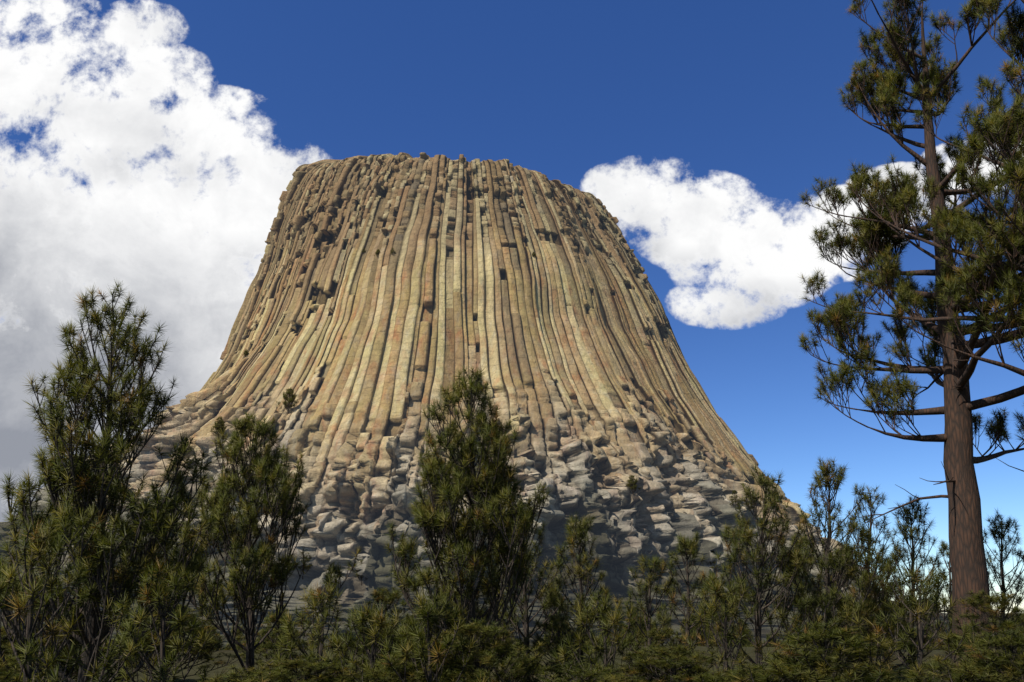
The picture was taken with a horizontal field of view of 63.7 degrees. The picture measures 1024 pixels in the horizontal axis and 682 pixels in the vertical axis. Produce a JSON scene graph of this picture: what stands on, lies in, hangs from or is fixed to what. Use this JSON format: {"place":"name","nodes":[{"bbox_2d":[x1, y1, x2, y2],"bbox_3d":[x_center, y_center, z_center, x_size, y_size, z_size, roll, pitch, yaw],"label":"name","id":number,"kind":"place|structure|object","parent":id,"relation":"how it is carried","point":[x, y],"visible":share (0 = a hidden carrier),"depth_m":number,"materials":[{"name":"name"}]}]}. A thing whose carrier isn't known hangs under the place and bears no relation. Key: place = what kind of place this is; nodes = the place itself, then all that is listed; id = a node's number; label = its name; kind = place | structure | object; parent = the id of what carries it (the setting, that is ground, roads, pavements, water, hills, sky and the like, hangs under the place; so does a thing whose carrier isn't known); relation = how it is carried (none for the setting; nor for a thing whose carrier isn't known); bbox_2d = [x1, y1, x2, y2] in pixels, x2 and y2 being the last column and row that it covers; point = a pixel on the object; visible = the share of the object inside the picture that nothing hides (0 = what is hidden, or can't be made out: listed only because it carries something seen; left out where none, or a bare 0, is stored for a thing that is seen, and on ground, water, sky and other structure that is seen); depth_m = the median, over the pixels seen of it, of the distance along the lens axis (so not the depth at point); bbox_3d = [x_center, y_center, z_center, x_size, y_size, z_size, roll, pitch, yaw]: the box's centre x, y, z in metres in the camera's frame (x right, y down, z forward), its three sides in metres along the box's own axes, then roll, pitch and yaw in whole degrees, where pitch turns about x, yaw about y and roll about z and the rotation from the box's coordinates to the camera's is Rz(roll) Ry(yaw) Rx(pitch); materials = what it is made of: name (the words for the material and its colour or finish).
{"place":"outdoors","nodes":[
{"label":"outdoors","id":0,"kind":"place"},
{"bbox_2d":[0,0,1023,612],"label":"sky","id":1,"kind":"structure","parent":0,"point":[153,147],"materials":[{"name":"blue"}]},
{"bbox_2d":[15,613,1021,681],"bbox_3d":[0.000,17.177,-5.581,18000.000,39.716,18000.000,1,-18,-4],"label":"terrain ground","id":2,"kind":"structure","parent":0,"point":[193,678],"depth_m":19.77,"materials":[{"name":"green plant"}]},
{"bbox_2d":[0,661,37,681],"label":"shrub","id":3,"kind":"object","parent":2,"relation":"on","point":[6,676],"visible":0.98,"depth_m":6.68,"materials":[{"name":"green plant"}]},
{"bbox_2d":[0,597,140,681],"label":"pine","id":4,"kind":"object","parent":2,"relation":"on","point":[8,652],"visible":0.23,"depth_m":10.70,"materials":[{"name":"green plant"}]},
{"bbox_2d":[0,514,142,681],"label":"pine tree","id":5,"kind":"object","parent":2,"relation":"on","point":[29,665],"visible":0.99,"depth_m":7.54,"materials":[{"name":"green plant"}]},
{"bbox_2d":[0,280,218,681],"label":"pine tree","id":6,"kind":"object","parent":2,"relation":"on","point":[98,495],"visible":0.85,"depth_m":9.98,"materials":[{"name":"green plant"}]},
{"bbox_2d":[87,559,228,681],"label":"pine tree","id":7,"kind":"object","parent":2,"relation":"on","point":[149,591],"visible":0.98,"depth_m":8.75,"materials":[{"name":"green plant"}]},
{"bbox_2d":[101,604,245,681],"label":"shrub","id":8,"kind":"object","parent":2,"relation":"on","point":[175,631],"visible":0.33,"depth_m":15.30,"materials":[{"name":"green plant"}]},
{"bbox_2d":[209,631,220,649],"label":"forest pine","id":9,"kind":"object","parent":2,"relation":"on","point":[216,632],"visible":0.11,"depth_m":131.20,"materials":[{"name":"green plant"}]},
{"bbox_2d":[220,625,243,649],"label":"forest pine","id":10,"kind":"object","parent":2,"relation":"on","point":[239,633],"visible":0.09,"depth_m":100.94,"materials":[{"name":"green plant"}]},
{"bbox_2d":[226,614,261,649],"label":"forest pine","id":11,"kind":"object","parent":2,"relation":"on","point":[259,635],"visible":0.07,"depth_m":109.46,"materials":[{"name":"green plant"}]},
{"bbox_2d":[204,663,305,681],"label":"shrub","id":12,"kind":"object","parent":2,"relation":"on","point":[235,677],"visible":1,"depth_m":6.87,"materials":[{"name":"green plant"}]},
{"bbox_2d":[162,408,362,678],"bbox_3d":[-4.015,3.547,12.867,2.568,5.212,2.463,-9,-20,24],"label":"pine tree","id":13,"kind":"object","parent":2,"relation":"on","point":[255,571],"visible":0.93,"depth_m":12.89,"materials":[{"name":"green plant"}]},
{"bbox_2d":[232,613,316,676],"bbox_3d":[-4.852,6.316,16.816,1.703,1.492,1.941,-9,-21,22],"label":"shrub","id":14,"kind":"object","parent":2,"relation":"on","point":[265,643],"visible":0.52,"depth_m":16.80,"materials":[{"name":"green plant"}]},
{"bbox_2d":[257,603,294,648],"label":"forest pine","id":15,"kind":"object","parent":2,"relation":"on","point":[274,629],"visible":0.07,"depth_m":42.57,"materials":[{"name":"green plant"}]},
{"bbox_2d":[239,654,380,681],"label":"shrub","id":16,"kind":"object","parent":2,"relation":"on","point":[306,664],"visible":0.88,"depth_m":8.80,"materials":[{"name":"green plant"}]},
{"bbox_2d":[308,629,327,647],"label":"forest pine","id":17,"kind":"object","parent":2,"relation":"on","point":[316,637],"visible":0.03,"depth_m":98.61,"materials":[{"name":"green plant"}]},
{"bbox_2d":[270,581,367,679],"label":"pine tree","id":18,"kind":"object","parent":2,"relation":"on","point":[324,612],"visible":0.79,"depth_m":10.09,"materials":[{"name":"green plant"}]},
{"bbox_2d":[321,598,414,681],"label":"pine tree","id":19,"kind":"object","parent":2,"relation":"on","point":[380,624],"visible":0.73,"depth_m":9.28,"materials":[{"name":"green plant"}]},
{"bbox_2d":[323,587,432,681],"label":"pine","id":20,"kind":"object","parent":2,"relation":"on","point":[377,594],"visible":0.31,"depth_m":13.84,"materials":[{"name":"green plant"}]},
{"bbox_2d":[342,647,481,681],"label":"shrub","id":21,"kind":"object","parent":2,"relation":"on","point":[376,674],"visible":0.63,"depth_m":8.59,"materials":[{"name":"green plant"}]},
{"bbox_2d":[376,586,491,681],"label":"pine tree","id":22,"kind":"object","parent":2,"relation":"on","point":[425,616],"visible":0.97,"depth_m":8.35,"materials":[{"name":"green plant"}]},
{"bbox_2d":[400,587,504,675],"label":"pine","id":23,"kind":"object","parent":2,"relation":"on","point":[448,622],"visible":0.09,"depth_m":13.16,"materials":[{"name":"green plant"}]},
{"bbox_2d":[385,364,553,676],"bbox_3d":[-0.713,3.154,12.598,2.730,5.860,2.952,-7,-19,16],"label":"pine tree","id":24,"kind":"object","parent":2,"relation":"on","point":[494,521],"visible":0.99,"depth_m":12.26,"materials":[{"name":"green plant"}]},
{"bbox_2d":[392,618,554,681],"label":"shrub","id":25,"kind":"object","parent":2,"relation":"on","point":[519,669],"visible":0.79,"depth_m":8.60,"materials":[{"name":"green plant"}]},
{"bbox_2d":[0,152,997,649],"bbox_3d":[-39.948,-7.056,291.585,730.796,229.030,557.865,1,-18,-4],"label":"rock butte","id":26,"kind":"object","parent":2,"relation":"on","point":[564,340],"visible":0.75,"depth_m":263.40,"materials":[{"name":"beige stone"}]},
{"bbox_2d":[160,459,182,486],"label":"pine tree","id":27,"kind":"object","parent":26,"relation":"on","point":[164,475],"visible":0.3,"depth_m":236.47,"materials":[{"name":"green plant"}]},
{"bbox_2d":[211,416,226,437],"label":"pine tree","id":28,"kind":"object","parent":26,"relation":"on","point":[220,427],"visible":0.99,"depth_m":251.12,"materials":[{"name":"green plant"}]},
{"bbox_2d":[276,387,298,414],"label":"pine tree","id":29,"kind":"object","parent":26,"relation":"on","point":[289,400],"visible":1,"depth_m":249.09,"materials":[{"name":"green plant"}]},
{"bbox_2d":[298,549,312,578],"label":"pine tree","id":30,"kind":"object","parent":26,"relation":"on","point":[306,562],"visible":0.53,"depth_m":198.80,"materials":[{"name":"green plant"}]},
{"bbox_2d":[355,559,367,584],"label":"pine tree","id":31,"kind":"object","parent":26,"relation":"on","point":[360,578],"visible":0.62,"depth_m":197.10,"materials":[{"name":"green plant"}]},
{"bbox_2d":[584,569,595,595],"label":"pine tree","id":32,"kind":"object","parent":26,"relation":"on","point":[589,580],"visible":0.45,"depth_m":191.97,"materials":[{"name":"green plant"}]},
{"bbox_2d":[625,475,640,494],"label":"pine tree","id":33,"kind":"object","parent":26,"relation":"on","point":[632,487],"visible":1,"depth_m":212.36,"materials":[{"name":"green plant"}]},
{"bbox_2d":[708,550,720,574],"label":"pine tree","id":34,"kind":"object","parent":26,"relation":"on","point":[714,562],"visible":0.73,"depth_m":207.86,"materials":[{"name":"green plant"}]},
{"bbox_2d":[729,490,741,510],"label":"pine tree","id":35,"kind":"object","parent":26,"relation":"on","point":[733,499],"visible":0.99,"depth_m":227.42,"materials":[{"name":"green plant"}]},
{"bbox_2d":[479,508,572,678],"bbox_3d":[0.243,4.930,15.152,1.767,3.865,1.731,-6,-19,17],"label":"pine tree","id":36,"kind":"object","parent":2,"relation":"on","point":[550,600],"visible":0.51,"depth_m":15.16,"materials":[{"name":"green plant"}]},
{"bbox_2d":[510,613,603,681],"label":"pine","id":37,"kind":"object","parent":2,"relation":"on","point":[560,625],"visible":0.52,"depth_m":13.63,"materials":[{"name":"green plant"}]},
{"bbox_2d":[540,612,576,645],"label":"forest pine","id":38,"kind":"object","parent":2,"relation":"on","point":[555,632],"visible":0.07,"depth_m":44.01,"materials":[{"name":"green plant"}]},
{"bbox_2d":[536,659,625,681],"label":"shrub","id":39,"kind":"object","parent":2,"relation":"on","point":[592,673],"visible":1,"depth_m":7.38,"materials":[{"name":"green plant"}]},
{"bbox_2d":[542,510,624,669],"bbox_3d":[1.393,5.202,16.023,1.668,3.824,1.580,-7,-19,22],"label":"pine tree","id":40,"kind":"object","parent":2,"relation":"on","point":[581,532],"visible":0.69,"depth_m":16.25,"materials":[{"name":"green plant"}]},
{"bbox_2d":[586,635,601,645],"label":"forest pine","id":41,"kind":"object","parent":2,"relation":"on","point":[596,639],"visible":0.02,"depth_m":77.44,"materials":[{"name":"green plant"}]},
{"bbox_2d":[548,584,655,681],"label":"pine tree","id":42,"kind":"object","parent":2,"relation":"on","point":[603,609],"visible":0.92,"depth_m":9.34,"materials":[{"name":"green plant"}]},
{"bbox_2d":[613,606,652,645],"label":"forest pine","id":43,"kind":"object","parent":2,"relation":"on","point":[641,626],"visible":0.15,"depth_m":38.13,"materials":[{"name":"green plant"}]},
{"bbox_2d":[635,612,663,645],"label":"forest pine","id":44,"kind":"object","parent":2,"relation":"on","point":[646,619],"visible":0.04,"depth_m":79.19,"materials":[{"name":"green plant"}]},
{"bbox_2d":[610,551,689,679],"bbox_3d":[2.043,5.082,14.053,1.651,2.968,1.557,9,-20,-24],"label":"pine tree","id":45,"kind":"object","parent":2,"relation":"on","point":[649,584],"visible":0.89,"depth_m":14.06,"materials":[{"name":"green plant"}]},
{"bbox_2d":[602,644,731,681],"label":"shrub","id":46,"kind":"object","parent":2,"relation":"on","point":[686,667],"visible":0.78,"depth_m":8.88,"materials":[{"name":"green plant"}]},
{"bbox_2d":[621,627,717,681],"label":"shrub","id":47,"kind":"object","parent":2,"relation":"on","point":[666,633],"visible":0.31,"depth_m":13.17,"materials":[{"name":"green plant"}]},
{"bbox_2d":[652,531,722,674],"bbox_3d":[3.480,5.599,16.794,1.638,3.469,1.439,-14,-23,37],"label":"pine tree","id":48,"kind":"object","parent":2,"relation":"on","point":[688,547],"visible":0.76,"depth_m":16.87,"materials":[{"name":"green plant"}]},
{"bbox_2d":[678,614,711,645],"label":"forest pine","id":49,"kind":"object","parent":2,"relation":"on","point":[693,632],"visible":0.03,"depth_m":56.58,"materials":[{"name":"green plant"}]},
{"bbox_2d":[697,611,737,646],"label":"forest pine","id":50,"kind":"object","parent":2,"relation":"on","point":[710,634],"visible":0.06,"depth_m":37.66,"materials":[{"name":"green plant"}]},
{"bbox_2d":[681,570,780,680],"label":"pine tree","id":51,"kind":"object","parent":2,"relation":"on","point":[711,610],"visible":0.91,"depth_m":10.02,"materials":[{"name":"green plant"}]},
{"bbox_2d":[729,623,748,646],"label":"forest pine","id":52,"kind":"object","parent":2,"relation":"on","point":[747,641],"visible":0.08,"depth_m":104.91,"materials":[{"name":"green plant"}]},
{"bbox_2d":[694,663,798,681],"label":"shrub","id":53,"kind":"object","parent":2,"relation":"on","point":[715,678],"visible":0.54,"depth_m":7.16,"materials":[{"name":"green plant"}]},
{"bbox_2d":[695,461,843,670],"bbox_3d":[4.253,4.203,13.724,2.379,4.436,1.808,1,-18,-3],"label":"pine tree","id":54,"kind":"object","parent":2,"relation":"on","point":[787,568],"visible":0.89,"depth_m":13.77,"materials":[{"name":"green plant"}]},
{"bbox_2d":[763,634,776,646],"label":"forest pine","id":55,"kind":"object","parent":2,"relation":"on","point":[771,641],"visible":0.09,"depth_m":96.06,"materials":[{"name":"green plant"}]},
{"bbox_2d":[767,627,785,646],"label":"forest pine","id":56,"kind":"object","parent":2,"relation":"on","point":[777,635],"visible":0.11,"depth_m":124.61,"materials":[{"name":"green plant"}]},
{"bbox_2d":[797,612,840,647],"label":"forest pine","id":57,"kind":"object","parent":2,"relation":"on","point":[815,625],"visible":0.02,"depth_m":47.78,"materials":[{"name":"green plant"}]},
{"bbox_2d":[771,456,886,680],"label":"pine tree","id":58,"kind":"object","parent":2,"relation":"on","point":[827,563],"visible":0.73,"depth_m":15.35,"materials":[{"name":"green plant"}]},
{"bbox_2d":[729,619,941,681],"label":"bush","id":59,"kind":"object","parent":2,"relation":"on","point":[804,667],"visible":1,"depth_m":6.52,"materials":[{"name":"green plant"}]},
{"bbox_2d":[820,485,915,669],"bbox_3d":[7.550,5.300,17.718,2.143,4.467,1.962,-9,-20,25],"label":"pine tree","id":60,"kind":"object","parent":2,"relation":"on","point":[871,510],"visible":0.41,"depth_m":17.94,"materials":[{"name":"green plant"}]},
{"bbox_2d":[862,564,896,650],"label":"pine tree","id":61,"kind":"object","parent":2,"relation":"on","point":[883,583],"visible":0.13,"depth_m":22.73,"materials":[{"name":"green plant"}]},
{"bbox_2d":[831,596,934,676],"bbox_3d":[7.183,6.006,16.354,2.276,1.875,1.735,-7,-19,21],"label":"bush","id":62,"kind":"object","parent":2,"relation":"on","point":[882,609],"visible":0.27,"depth_m":16.13,"materials":[{"name":"green plant"}]},
{"bbox_2d":[854,493,951,680],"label":"pine tree","id":63,"kind":"object","parent":2,"relation":"on","point":[903,529],"visible":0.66,"depth_m":16.67,"materials":[{"name":"green plant"}]},
{"bbox_2d":[796,0,1023,680],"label":"pine tree","id":64,"kind":"object","parent":2,"relation":"on","point":[874,237],"visible":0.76,"depth_m":16.02,"materials":[{"name":"green plant"}]},
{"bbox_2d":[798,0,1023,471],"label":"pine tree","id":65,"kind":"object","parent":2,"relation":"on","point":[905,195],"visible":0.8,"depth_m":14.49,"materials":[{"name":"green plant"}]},
{"bbox_2d":[848,562,990,681],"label":"pine tree","id":66,"kind":"object","parent":2,"relation":"on","point":[920,614],"visible":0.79,"depth_m":10.23,"materials":[{"name":"green plant"}]},
{"bbox_2d":[915,607,949,649],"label":"forest pine","id":67,"kind":"object","parent":2,"relation":"on","point":[929,632],"visible":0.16,"depth_m":34.28,"materials":[{"name":"green plant"}]},
{"bbox_2d":[923,540,951,659],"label":"pine tree","id":68,"kind":"object","parent":2,"relation":"on","point":[944,547],"visible":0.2,"depth_m":20.50,"materials":[{"name":"green plant"}]},
{"bbox_2d":[916,588,1023,680],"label":"bush","id":69,"kind":"object","parent":2,"relation":"on","point":[992,620],"visible":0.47,"depth_m":12.30,"materials":[{"name":"green plant"}]},
{"bbox_2d":[928,627,1023,681],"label":"bush","id":70,"kind":"object","parent":2,"relation":"on","point":[981,668],"visible":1,"depth_m":7.04,"materials":[{"name":"green plant"}]},
{"bbox_2d":[983,507,1023,655],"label":"pine tree","id":71,"kind":"object","parent":2,"relation":"on","point":[998,527],"visible":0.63,"depth_m":18.39,"materials":[{"name":"green plant"}]},
{"bbox_2d":[1006,609,1023,648],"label":"forest pine","id":72,"kind":"object","parent":2,"relation":"on","point":[1021,620],"visible":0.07,"depth_m":42.22,"materials":[{"name":"green plant"}]}
]}

